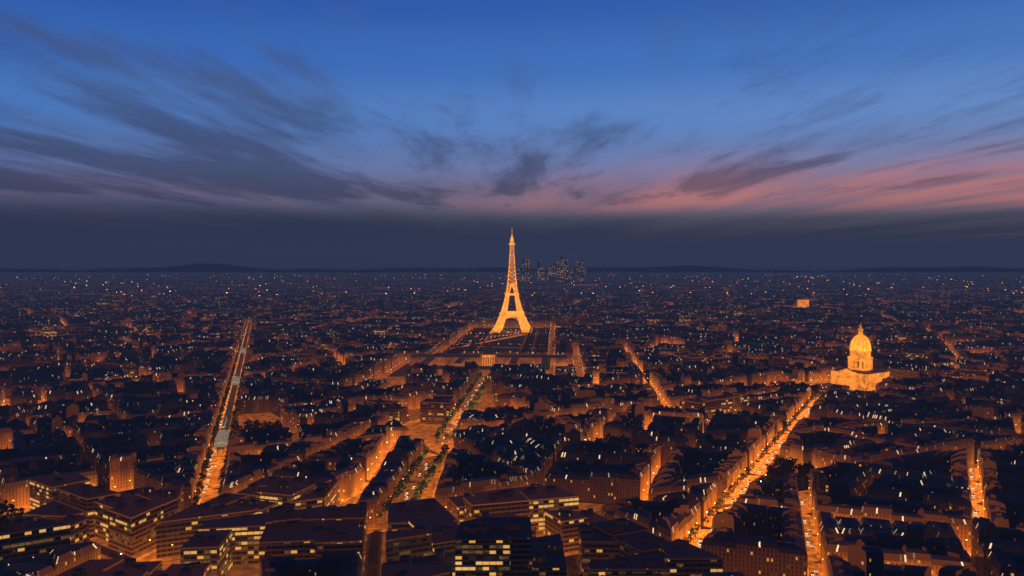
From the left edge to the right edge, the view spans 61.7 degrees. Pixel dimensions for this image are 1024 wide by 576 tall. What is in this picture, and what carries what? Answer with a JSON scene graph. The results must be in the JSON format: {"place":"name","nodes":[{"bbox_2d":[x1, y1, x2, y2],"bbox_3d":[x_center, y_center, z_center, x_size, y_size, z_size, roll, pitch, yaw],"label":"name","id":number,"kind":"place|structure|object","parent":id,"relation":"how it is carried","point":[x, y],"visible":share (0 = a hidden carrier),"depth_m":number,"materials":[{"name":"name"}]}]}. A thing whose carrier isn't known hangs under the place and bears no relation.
{"place":"outdoors","nodes":[
{"label":"outdoors","id":0,"kind":"place"},
{"bbox_2d":[0,266,1023,548],"bbox_3d":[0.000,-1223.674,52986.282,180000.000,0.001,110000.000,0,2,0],"label":"ground","id":1,"kind":"structure","parent":0,"point":[816,268],"depth_m":67065.70,"materials":[{"name":"black"}]},
{"bbox_2d":[410,343,567,375],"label":"military school building","id":2,"kind":"structure","parent":1,"relation":"on","point":[487,358],"depth_m":1781.57,"materials":[{"name":"brown stone"}]},
{"bbox_2d":[0,301,980,542],"bbox_3d":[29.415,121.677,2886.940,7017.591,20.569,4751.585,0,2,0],"label":"trees","id":3,"kind":"object","parent":1,"relation":"on","point":[778,472],"visible":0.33,"depth_m":969.13,"materials":[{"name":"green plant"}]},
{"bbox_2d":[0,272,988,571],"bbox_3d":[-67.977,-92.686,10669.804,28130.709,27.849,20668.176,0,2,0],"label":"street lamps","id":4,"kind":"object","parent":1,"relation":"on","point":[554,374],"visible":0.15,"depth_m":830.67,"materials":[{"name":"grey"}]},
{"bbox_2d":[26,322,975,567],"bbox_3d":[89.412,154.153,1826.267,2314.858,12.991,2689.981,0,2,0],"label":"elevated railway","id":5,"kind":"object","parent":1,"relation":"on","point":[221,440],"visible":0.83,"depth_m":1220.64,"materials":[{"name":"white paint"}]},
{"bbox_2d":[465,332,544,351],"bbox_3d":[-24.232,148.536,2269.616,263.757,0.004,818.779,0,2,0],"label":"champ de mars walks","id":6,"kind":"structure","parent":1,"relation":"on","point":[482,343],"depth_m":2408.59,"materials":[{"name":"brown gravel"}]},
{"bbox_2d":[490,236,532,332],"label":"eiffel tower","id":7,"kind":"structure","parent":1,"relation":"on","point":[522,322],"depth_m":2690.47,"materials":[{"name":"brown metal"}]},
{"bbox_2d":[0,272,1023,575],"bbox_3d":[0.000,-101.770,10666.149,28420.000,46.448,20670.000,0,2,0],"label":"city blocks","id":8,"kind":"structure","parent":1,"relation":"on","point":[532,478],"depth_m":1008.51,"materials":[{"name":"stone"}]},
{"bbox_2d":[0,263,1023,272],"bbox_3d":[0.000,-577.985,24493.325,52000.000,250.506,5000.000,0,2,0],"label":"distant hills","id":9,"kind":"structure","parent":1,"relation":"on","point":[207,267],"depth_m":22930.74,"materials":[{"name":"grey"}]},
{"bbox_2d":[16,327,1016,575],"bbox_3d":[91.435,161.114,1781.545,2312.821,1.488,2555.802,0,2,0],"label":"cars","id":10,"kind":"object","parent":1,"relation":"on","point":[804,519],"visible":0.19,"depth_m":815.57,"materials":[{"name":"paint"}]},
{"bbox_2d":[516,257,584,282],"bbox_3d":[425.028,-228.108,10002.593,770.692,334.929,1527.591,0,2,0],"label":"skyscrapers","id":11,"kind":"structure","parent":1,"relation":"on","point":[558,271],"depth_m":9588.41,"materials":[{"name":"grey glass"}]},
{"bbox_2d":[797,300,808,306],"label":"building","id":12,"kind":"structure","parent":1,"relation":"on","point":[802,303],"depth_m":3869.72,"materials":[{"name":"brown"}]},
{"bbox_2d":[831,324,889,390],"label":"dome des invalides","id":13,"kind":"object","parent":1,"relation":"on","point":[859,372],"visible":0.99,"depth_m":1452.73,"materials":[{"name":"stone"},{"name":"gold"}]},
{"bbox_2d":[0,0,1023,265],"label":"sky","id":14,"kind":"structure","parent":0,"point":[133,132],"materials":[{"name":"blue"}]}
]}

